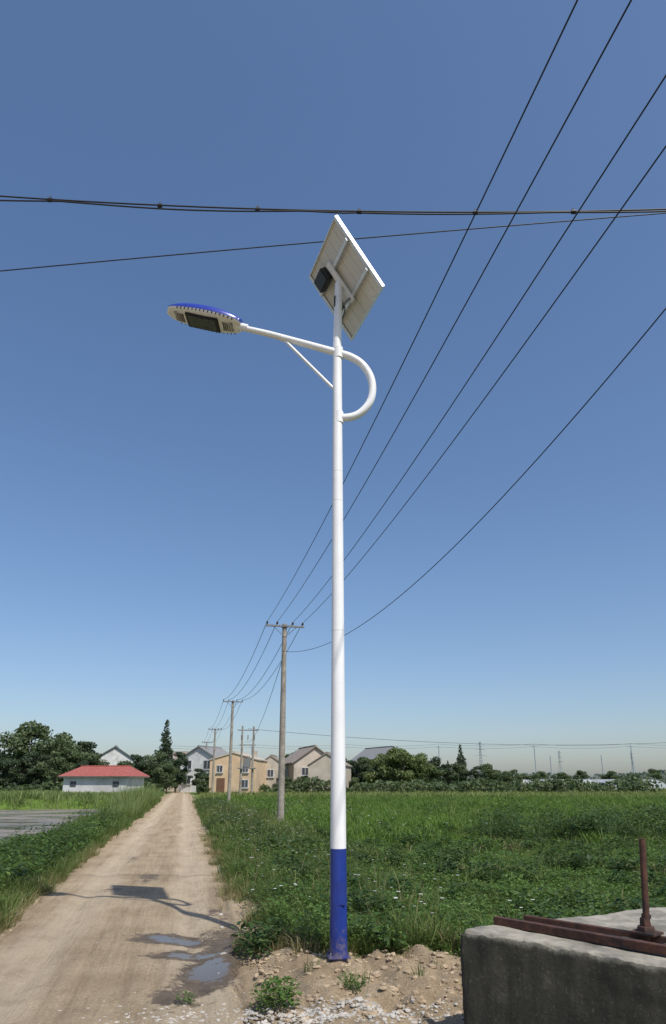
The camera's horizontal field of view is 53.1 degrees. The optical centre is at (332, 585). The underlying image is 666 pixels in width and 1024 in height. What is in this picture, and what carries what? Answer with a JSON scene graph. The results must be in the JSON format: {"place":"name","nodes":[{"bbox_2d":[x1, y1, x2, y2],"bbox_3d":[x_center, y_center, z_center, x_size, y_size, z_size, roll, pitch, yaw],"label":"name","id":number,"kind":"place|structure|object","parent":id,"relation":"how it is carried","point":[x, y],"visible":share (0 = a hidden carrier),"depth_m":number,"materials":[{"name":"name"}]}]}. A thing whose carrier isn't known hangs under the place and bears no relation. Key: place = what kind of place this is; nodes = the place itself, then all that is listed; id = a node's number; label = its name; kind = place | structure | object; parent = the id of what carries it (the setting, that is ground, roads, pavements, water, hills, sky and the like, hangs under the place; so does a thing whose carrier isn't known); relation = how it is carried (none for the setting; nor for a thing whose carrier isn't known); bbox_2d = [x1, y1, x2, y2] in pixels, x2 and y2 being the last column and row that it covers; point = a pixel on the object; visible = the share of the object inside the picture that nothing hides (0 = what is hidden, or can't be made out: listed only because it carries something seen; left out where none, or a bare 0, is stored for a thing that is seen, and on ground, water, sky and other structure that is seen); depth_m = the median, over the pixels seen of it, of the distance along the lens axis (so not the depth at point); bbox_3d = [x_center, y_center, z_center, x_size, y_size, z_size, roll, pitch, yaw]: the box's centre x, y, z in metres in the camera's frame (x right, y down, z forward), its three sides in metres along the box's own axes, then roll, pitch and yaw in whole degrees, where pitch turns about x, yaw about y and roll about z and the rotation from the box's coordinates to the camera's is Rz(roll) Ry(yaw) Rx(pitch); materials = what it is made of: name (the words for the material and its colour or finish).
{"place":"outdoors","nodes":[
{"label":"outdoors","id":0,"kind":"place"},
{"bbox_2d":[0,809,99,843],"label":"paddy water","id":1,"kind":"structure","parent":0,"point":[11,820],"depth_m":39.21,"materials":[{"name":"grey liquid"}]},
{"bbox_2d":[0,831,109,929],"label":"verge grass","id":2,"kind":"structure","parent":0,"point":[10,903],"depth_m":9.87,"materials":[{"name":"green plant"}]},
{"bbox_2d":[0,789,165,808],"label":"field grass","id":3,"kind":"structure","parent":0,"point":[20,797],"depth_m":54.81,"materials":[{"name":"green plant"}]},
{"bbox_2d":[81,765,130,766],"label":"ridge","id":4,"kind":"structure","parent":0,"point":[105,765],"depth_m":77.15,"materials":[{"name":"red tile"}]},
{"bbox_2d":[0,791,251,1023],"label":"dirt road","id":5,"kind":"structure","parent":0,"point":[112,974],"depth_m":7.03,"materials":[{"name":"beige soil"}]},
{"bbox_2d":[2,857,279,1017],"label":"road pebbles","id":6,"kind":"object","parent":5,"relation":"on","point":[174,931],"visible":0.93,"depth_m":7.25,"materials":[{"name":"stone"}]},
{"bbox_2d":[58,1003,280,1023],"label":"gravel pile","id":7,"kind":"object","parent":5,"relation":"on","point":[182,1018],"visible":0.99,"depth_m":4.78,"materials":[{"name":"gravel"}]},
{"bbox_2d":[198,832,461,957],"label":"dry grass","id":8,"kind":"structure","parent":0,"point":[300,944],"depth_m":7.79,"materials":[{"name":"green plant"}]},
{"bbox_2d":[0,785,665,1023],"bbox_3d":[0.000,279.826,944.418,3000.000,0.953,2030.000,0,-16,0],"label":"ground","id":9,"kind":"structure","parent":0,"point":[246,977],"depth_m":5.54,"materials":[{"name":"soil"}]},
{"bbox_2d":[0,754,16,784],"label":"broadleaf tree","id":10,"kind":"object","parent":9,"relation":"on","point":[4,763],"visible":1,"depth_m":94.06,"materials":[{"name":"green plant"}]},
{"bbox_2d":[2,752,39,785],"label":"broadleaf tree","id":11,"kind":"object","parent":9,"relation":"on","point":[19,778],"visible":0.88,"depth_m":95.70,"materials":[{"name":"green plant"}]},
{"bbox_2d":[0,719,76,781],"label":"broadleaf tree","id":12,"kind":"object","parent":9,"relation":"on","point":[20,741],"visible":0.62,"depth_m":105.06,"materials":[{"name":"green plant"}]},
{"bbox_2d":[24,755,57,784],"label":"broadleaf tree","id":13,"kind":"object","parent":9,"relation":"on","point":[46,760],"visible":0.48,"depth_m":96.70,"materials":[{"name":"green plant"}]},
{"bbox_2d":[34,756,75,787],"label":"broadleaf tree","id":14,"kind":"object","parent":9,"relation":"on","point":[62,765],"visible":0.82,"depth_m":94.27,"materials":[{"name":"green plant"}]},
{"bbox_2d":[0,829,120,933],"bbox_3d":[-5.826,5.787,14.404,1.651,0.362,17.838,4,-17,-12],"label":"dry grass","id":15,"kind":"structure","parent":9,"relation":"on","point":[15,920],"depth_m":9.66,"materials":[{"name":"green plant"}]},
{"bbox_2d":[0,814,121,910],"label":"verge weeds","id":16,"kind":"object","parent":9,"relation":"on","point":[34,865],"visible":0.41,"depth_m":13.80,"materials":[{"name":"green plant"}]},
{"bbox_2d":[0,802,123,864],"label":"shrubs","id":17,"kind":"object","parent":9,"relation":"on","point":[64,828],"visible":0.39,"depth_m":15.05,"materials":[{"name":"green plant"}]},
{"bbox_2d":[50,738,90,780],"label":"broadleaf tree","id":18,"kind":"object","parent":9,"relation":"on","point":[68,750],"visible":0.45,"depth_m":100.18,"materials":[{"name":"green plant"}]},
{"bbox_2d":[76,741,101,757],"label":"broadleaf tree","id":19,"kind":"object","parent":9,"relation":"on","point":[88,747],"visible":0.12,"depth_m":110.19,"materials":[{"name":"green plant"}]},
{"bbox_2d":[18,796,161,843],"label":"verge grass","id":20,"kind":"structure","parent":9,"relation":"on","point":[125,820],"depth_m":23.09,"materials":[{"name":"green plant"}]},
{"bbox_2d":[72,753,109,768],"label":"broadleaf tree","id":21,"kind":"object","parent":9,"relation":"on","point":[95,759],"visible":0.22,"depth_m":102.81,"materials":[{"name":"green plant"}]},
{"bbox_2d":[62,777,143,791],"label":"walls","id":22,"kind":"structure","parent":9,"relation":"on","point":[95,784],"depth_m":74.62,"materials":[{"name":"white paint"}]},
{"bbox_2d":[58,776,148,777],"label":"eave","id":23,"kind":"object","parent":22,"relation":"on","point":[106,776],"visible":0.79,"depth_m":74.57,"materials":[{"name":"red tile"}]},
{"bbox_2d":[59,766,150,776],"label":"hip roof","id":24,"kind":"structure","parent":22,"relation":"on","point":[106,771],"depth_m":75.69,"materials":[{"name":"red tile"}]},
{"bbox_2d":[101,747,134,764],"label":"walls","id":25,"kind":"structure","parent":9,"relation":"on","point":[114,755],"depth_m":121.85,"materials":[{"name":"white paint"}]},
{"bbox_2d":[117,760,134,767],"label":"broadleaf tree","id":26,"kind":"object","parent":9,"relation":"on","point":[126,762],"visible":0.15,"depth_m":104.00,"materials":[{"name":"green plant"}]},
{"bbox_2d":[95,781,158,816],"bbox_3d":[-11.816,12.592,39.563,2.986,2.112,26.378,4,-17,-12],"label":"reed bed","id":27,"kind":"object","parent":9,"relation":"on","point":[131,799],"visible":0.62,"depth_m":35.05,"materials":[{"name":"green plant"}]},
{"bbox_2d":[130,754,158,781],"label":"broadleaf tree","id":28,"kind":"object","parent":9,"relation":"on","point":[140,764],"visible":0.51,"depth_m":101.06,"materials":[{"name":"green plant"}]},
{"bbox_2d":[133,752,167,782],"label":"broadleaf tree","id":29,"kind":"object","parent":9,"relation":"on","point":[156,757],"visible":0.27,"depth_m":107.74,"materials":[{"name":"green plant"}]},
{"bbox_2d":[151,763,179,793],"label":"broadleaf tree","id":30,"kind":"object","parent":9,"relation":"on","point":[168,773],"visible":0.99,"depth_m":95.70,"materials":[{"name":"green plant"}]},
{"bbox_2d":[154,719,177,789],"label":"conifer tree","id":31,"kind":"object","parent":9,"relation":"on","point":[166,744],"visible":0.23,"depth_m":116.52,"materials":[{"name":"green plant"}]},
{"bbox_2d":[164,752,188,792],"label":"broadleaf tree","id":32,"kind":"object","parent":9,"relation":"on","point":[180,777],"visible":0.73,"depth_m":103.30,"materials":[{"name":"green plant"}]},
{"bbox_2d":[178,747,212,791],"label":"walls","id":33,"kind":"structure","parent":9,"relation":"on","point":[198,756],"depth_m":112.25,"materials":[{"name":"white paint"}]},
{"bbox_2d":[198,746,227,756],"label":"roof slope","id":34,"kind":"structure","parent":33,"relation":"on","point":[218,751],"depth_m":115.06,"materials":[{"name":"grey tile"}]},
{"bbox_2d":[189,768,208,785],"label":"broadleaf tree","id":35,"kind":"object","parent":9,"relation":"on","point":[198,775],"visible":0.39,"depth_m":95.68,"materials":[{"name":"green plant"}]},
{"bbox_2d":[194,774,210,792],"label":"broadleaf tree","id":36,"kind":"object","parent":9,"relation":"on","point":[204,787],"visible":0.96,"depth_m":88.86,"materials":[{"name":"green plant"}]},
{"bbox_2d":[208,728,221,792],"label":"utility pole","id":37,"kind":"object","parent":9,"relation":"on","point":[212,783],"visible":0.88,"depth_m":84.92,"materials":[{"name":"concrete"}]},
{"bbox_2d":[223,699,242,800],"bbox_3d":[-8.698,14.076,56.725,1.750,8.715,0.318,4,-17,-12],"label":"utility pole","id":38,"kind":"object","parent":9,"relation":"on","point":[230,759],"visible":0.93,"depth_m":56.65,"materials":[{"name":"concrete"}]},
{"bbox_2d":[209,753,266,793],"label":"walls","id":39,"kind":"structure","parent":9,"relation":"on","point":[259,776],"depth_m":89.00,"materials":[{"name":"beige paint"}]},
{"bbox_2d":[216,778,224,792],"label":"door","id":40,"kind":"structure","parent":39,"relation":"attached to","point":[220,784],"depth_m":88.54,"materials":[{"name":"brown wood"}]},
{"bbox_2d":[233,752,267,761],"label":"roof slope","id":41,"kind":"structure","parent":39,"relation":"on","point":[258,758],"depth_m":90.58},
{"bbox_2d":[193,821,292,957],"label":"roadside stones","id":42,"kind":"object","parent":9,"relation":"on","point":[221,927],"visible":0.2,"depth_m":8.00,"materials":[{"name":"beige stone"}]},
{"bbox_2d":[238,726,258,793],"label":"transformer station","id":43,"kind":"object","parent":9,"relation":"on","point":[247,763],"visible":0.88,"depth_m":82.01,"materials":[{"name":"concrete"}]},
{"bbox_2d":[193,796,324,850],"bbox_3d":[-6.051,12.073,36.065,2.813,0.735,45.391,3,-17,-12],"label":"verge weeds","id":44,"kind":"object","parent":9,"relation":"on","point":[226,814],"visible":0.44,"depth_m":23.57,"materials":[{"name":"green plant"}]},
{"bbox_2d":[175,972,366,1011],"bbox_3d":[-0.456,3.053,4.991,1.484,0.234,0.556,1,-16,-4],"label":"ground weed","id":45,"kind":"object","parent":9,"relation":"on","point":[282,993],"visible":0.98,"depth_m":4.98,"materials":[{"name":"green plant"}]},
{"bbox_2d":[167,215,384,961],"bbox_3d":[-0.701,-0.391,6.946,2.450,7.848,1.097,3,-17,-11],"label":"solar street lamp","id":46,"kind":"object","parent":9,"relation":"on","point":[346,281],"visible":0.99,"depth_m":7.63,"materials":[{"name":"white metal"}]},
{"bbox_2d":[338,882,345,905],"bbox_3d":[0.080,2.819,6.106,0.075,0.200,0.012,0,-16,0],"label":"access door","id":47,"kind":"structure","parent":46,"relation":"in","point":[341,885],"depth_m":6.10,"materials":[{"name":"blue paint"}]},
{"bbox_2d":[266,757,285,787],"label":"walls","id":48,"kind":"structure","parent":9,"relation":"on","point":[272,763],"depth_m":94.44,"materials":[{"name":"beige paint"}]},
{"bbox_2d":[265,621,303,819],"bbox_3d":[-2.168,5.828,28.714,1.750,8.707,0.318,4,-17,-12],"label":"utility pole","id":49,"kind":"object","parent":9,"relation":"on","point":[281,783],"visible":0.91,"depth_m":28.61,"materials":[{"name":"concrete"}]},
{"bbox_2d":[205,0,665,742],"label":"overhead power lines","id":50,"kind":"object","parent":49,"relation":"attached to","point":[499,332],"visible":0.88,"depth_m":9.40,"materials":[{"name":"black metal"}]},
{"bbox_2d":[192,798,387,863],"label":"verge grass","id":51,"kind":"structure","parent":9,"relation":"on","point":[202,812],"depth_m":20.84,"materials":[{"name":"green plant"}]},
{"bbox_2d":[285,745,324,785],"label":"farmhouse","id":52,"kind":"object","parent":9,"relation":"on","point":[298,761],"visible":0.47,"depth_m":98.42,"materials":[{"name":"beige paint"}]},
{"bbox_2d":[230,899,413,957],"bbox_3d":[0.334,3.589,6.958,2.823,0.415,1.558,16,-22,-42],"label":"ground weed","id":53,"kind":"object","parent":9,"relation":"on","point":[258,943],"visible":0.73,"depth_m":6.51,"materials":[{"name":"green plant"}]},
{"bbox_2d":[307,752,351,790],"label":"farmhouse","id":54,"kind":"object","parent":9,"relation":"on","point":[320,767],"visible":0.3,"depth_m":93.35,"materials":[{"name":"beige paint"}]},
{"bbox_2d":[0,775,661,793],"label":"village hedge","id":55,"kind":"object","parent":9,"relation":"on","point":[629,783],"visible":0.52,"depth_m":91.35,"materials":[{"name":"green plant"}]},
{"bbox_2d":[199,994,463,1023],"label":"gravel pile","id":56,"kind":"object","parent":9,"relation":"on","point":[345,1015],"visible":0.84,"depth_m":4.68,"materials":[{"name":"gravel"}]},
{"bbox_2d":[0,769,665,785],"bbox_3d":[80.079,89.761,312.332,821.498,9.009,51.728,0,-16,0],"label":"distant treeline","id":57,"kind":"object","parent":9,"relation":"on","point":[662,773],"visible":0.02,"depth_m":295.77,"materials":[{"name":"green plant"}]},
{"bbox_2d":[349,777,359,786],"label":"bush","id":58,"kind":"object","parent":9,"relation":"on","point":[353,781],"visible":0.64,"depth_m":96.33,"materials":[{"name":"green plant"}]},
{"bbox_2d":[247,945,462,1023],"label":"soil clods","id":59,"kind":"object","parent":9,"relation":"on","point":[377,974],"visible":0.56,"depth_m":5.49,"materials":[{"name":"brown soil"}]},
{"bbox_2d":[347,760,369,782],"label":"broadleaf tree","id":60,"kind":"object","parent":9,"relation":"on","point":[357,766],"visible":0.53,"depth_m":107.41,"materials":[{"name":"green plant"}]},
{"bbox_2d":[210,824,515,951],"bbox_3d":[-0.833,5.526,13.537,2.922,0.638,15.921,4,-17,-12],"label":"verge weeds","id":61,"kind":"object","parent":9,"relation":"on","point":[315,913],"visible":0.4,"depth_m":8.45,"materials":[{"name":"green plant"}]},
{"bbox_2d":[204,802,524,931],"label":"dry stalks","id":62,"kind":"object","parent":9,"relation":"on","point":[321,863],"visible":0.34,"depth_m":10.48,"materials":[{"name":"green plant"}]},
{"bbox_2d":[357,757,373,781],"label":"broadleaf tree","id":63,"kind":"object","parent":9,"relation":"on","point":[363,760],"visible":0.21,"depth_m":112.58,"materials":[{"name":"green plant"}]},
{"bbox_2d":[351,746,404,777],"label":"farmhouse","id":64,"kind":"object","parent":9,"relation":"on","point":[371,753],"visible":0.18,"depth_m":123.53,"materials":[{"name":"grey tile"}]},
{"bbox_2d":[362,753,395,782],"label":"broadleaf tree","id":65,"kind":"object","parent":9,"relation":"on","point":[374,776],"visible":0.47,"depth_m":103.06,"materials":[{"name":"green plant"}]},
{"bbox_2d":[378,746,419,781],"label":"broadleaf tree","id":66,"kind":"object","parent":9,"relation":"on","point":[397,759],"visible":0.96,"depth_m":99.35,"materials":[{"name":"green plant"}]},
{"bbox_2d":[157,728,650,778],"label":"distant power line","id":67,"kind":"object","parent":9,"relation":"on","point":[630,746],"visible":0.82,"depth_m":223.84,"materials":[{"name":"metal"}]},
{"bbox_2d":[404,752,435,782],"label":"broadleaf tree","id":68,"kind":"object","parent":9,"relation":"on","point":[421,766],"visible":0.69,"depth_m":100.61,"materials":[{"name":"green plant"}]},
{"bbox_2d":[197,787,665,798],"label":"field grass","id":69,"kind":"structure","parent":9,"relation":"on","point":[451,794],"depth_m":74.27,"materials":[{"name":"green plant"}]},
{"bbox_2d":[424,762,445,789],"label":"broadleaf tree","id":70,"kind":"object","parent":9,"relation":"on","point":[433,776],"visible":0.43,"depth_m":106.40,"materials":[{"name":"green plant"}]},
{"bbox_2d":[428,756,453,781],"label":"broadleaf tree","id":71,"kind":"object","parent":9,"relation":"on","point":[435,761],"visible":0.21,"depth_m":117.31,"materials":[{"name":"green plant"}]},
{"bbox_2d":[438,764,458,785],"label":"broadleaf tree","id":72,"kind":"object","parent":9,"relation":"on","point":[446,768],"visible":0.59,"depth_m":112.38,"materials":[{"name":"green plant"}]},
{"bbox_2d":[240,819,665,928],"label":"field shrubs","id":73,"kind":"object","parent":9,"relation":"on","point":[586,855],"visible":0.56,"depth_m":12.88,"materials":[{"name":"green plant"}]},
{"bbox_2d":[247,792,664,827],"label":"bean bushes","id":74,"kind":"object","parent":9,"relation":"on","point":[400,801],"visible":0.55,"depth_m":37.59,"materials":[{"name":"green plant"}]},
{"bbox_2d":[449,763,466,781],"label":"broadleaf tree","id":75,"kind":"object","parent":9,"relation":"on","point":[458,767],"visible":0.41,"depth_m":118.99,"materials":[{"name":"green plant"}]},
{"bbox_2d":[455,744,469,780],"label":"conifer tree","id":76,"kind":"object","parent":9,"relation":"on","point":[460,760],"visible":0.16,"depth_m":123.67,"materials":[{"name":"green plant"}]},
{"bbox_2d":[265,818,665,910],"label":"weeds","id":77,"kind":"object","parent":9,"relation":"on","point":[509,848],"visible":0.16,"depth_m":14.38,"materials":[{"name":"green plant"}]},
{"bbox_2d":[272,837,665,956],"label":"leaf crop","id":78,"kind":"object","parent":9,"relation":"on","point":[505,888],"visible":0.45,"depth_m":11.45,"materials":[{"name":"green plant"}]},
{"bbox_2d":[461,766,487,780],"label":"broadleaf tree","id":79,"kind":"object","parent":9,"relation":"on","point":[474,772],"visible":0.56,"depth_m":116.98,"materials":[{"name":"green plant"}]},
{"bbox_2d":[297,824,663,918],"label":"field stalks","id":80,"kind":"object","parent":9,"relation":"on","point":[496,871],"visible":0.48,"depth_m":11.65,"materials":[{"name":"green plant"}]},
{"bbox_2d":[475,742,485,764],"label":"transmission tower","id":81,"kind":"structure","parent":9,"relation":"on","point":[480,759],"depth_m":591.96,"materials":[{"name":"metal"}]},
{"bbox_2d":[309,840,664,926],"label":"field weeds","id":82,"kind":"object","parent":9,"relation":"on","point":[535,875],"visible":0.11,"depth_m":11.97,"materials":[{"name":"green plant"}]},
{"bbox_2d":[479,763,502,783],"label":"broadleaf tree","id":83,"kind":"object","parent":9,"relation":"on","point":[490,771],"visible":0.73,"depth_m":124.28,"materials":[{"name":"green plant"}]},
{"bbox_2d":[454,790,531,814],"bbox_3d":[8.441,11.657,35.769,2.213,1.433,9.646,-10,-19,29],"label":"verge bush","id":84,"kind":"object","parent":9,"relation":"on","point":[491,796],"visible":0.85,"depth_m":38.08,"materials":[{"name":"green plant"}]},
{"bbox_2d":[501,769,523,783],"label":"broadleaf tree","id":85,"kind":"object","parent":9,"relation":"on","point":[508,776],"visible":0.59,"depth_m":133.69,"materials":[{"name":"green plant"}]},
{"bbox_2d":[531,771,547,778],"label":"broadleaf tree","id":86,"kind":"object","parent":9,"relation":"on","point":[540,774],"visible":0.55,"depth_m":177.38,"materials":[{"name":"green plant"}]},
{"bbox_2d":[443,796,665,842],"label":"bean bush tips","id":87,"kind":"object","parent":9,"relation":"on","point":[639,822],"visible":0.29,"depth_m":22.12,"materials":[{"name":"green plant"}]},
{"bbox_2d":[543,779,567,792],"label":"tree","id":88,"kind":"object","parent":9,"relation":"on","point":[558,786],"visible":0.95,"depth_m":85.99,"materials":[{"name":"green plant"}]},
{"bbox_2d":[450,804,665,840],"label":"bean bushes","id":89,"kind":"object","parent":9,"relation":"on","point":[522,826],"visible":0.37,"depth_m":23.27,"materials":[{"name":"green plant"}]},
{"bbox_2d":[550,772,571,778],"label":"broadleaf tree","id":90,"kind":"object","parent":9,"relation":"on","point":[563,775],"visible":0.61,"depth_m":169.00,"materials":[{"name":"green plant"}]},
{"bbox_2d":[460,838,665,1023],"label":"concrete sluice block","id":91,"kind":"structure","parent":9,"relation":"on","point":[610,968],"depth_m":3.87,"materials":[{"name":"concrete"}]},
{"bbox_2d":[467,801,665,842],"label":"bean bushes","id":92,"kind":"object","parent":9,"relation":"on","point":[593,818],"visible":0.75,"depth_m":20.70,"materials":[{"name":"green plant"}]},
{"bbox_2d":[572,770,588,778],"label":"broadleaf tree","id":93,"kind":"object","parent":9,"relation":"on","point":[578,774],"visible":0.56,"depth_m":181.97,"materials":[{"name":"green plant"}]},
{"bbox_2d":[600,771,619,779],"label":"broadleaf tree","id":94,"kind":"object","parent":9,"relation":"on","point":[610,775],"visible":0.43,"depth_m":172.66,"materials":[{"name":"green plant"}]},
{"bbox_2d":[642,779,665,787],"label":"greenhouse tunnel","id":95,"kind":"structure","parent":9,"relation":"on","point":[663,784],"depth_m":139.92,"materials":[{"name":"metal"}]},
{"bbox_2d":[646,768,664,783],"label":"broadleaf tree","id":96,"kind":"object","parent":9,"relation":"on","point":[654,773],"visible":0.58,"depth_m":176.80,"materials":[{"name":"green plant"}]},
{"bbox_2d":[0,195,665,271],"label":"crossing cable","id":97,"kind":"object","parent":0,"point":[357,211],"visible":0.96,"depth_m":9.37,"materials":[{"name":"black rubber"}]},
{"bbox_2d":[0,0,665,778],"label":"sky","id":98,"kind":"structure","parent":0,"point":[165,482],"materials":[{"name":"blue"}]},
{"bbox_2d":[250,955,448,1011],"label":"ground grass","id":99,"kind":"structure","parent":0,"point":[346,979],"depth_m":5.22,"materials":[{"name":"green plant"}]},
{"bbox_2d":[212,839,499,955],"bbox_3d":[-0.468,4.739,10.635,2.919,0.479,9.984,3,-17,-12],"label":"verge grass","id":100,"kind":"structure","parent":0,"point":[368,946],"depth_m":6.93,"materials":[{"name":"green plant"}]},
{"bbox_2d":[218,792,665,847],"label":"rice field","id":101,"kind":"structure","parent":0,"point":[373,809],"depth_m":35.81,"materials":[{"name":"green plant"}]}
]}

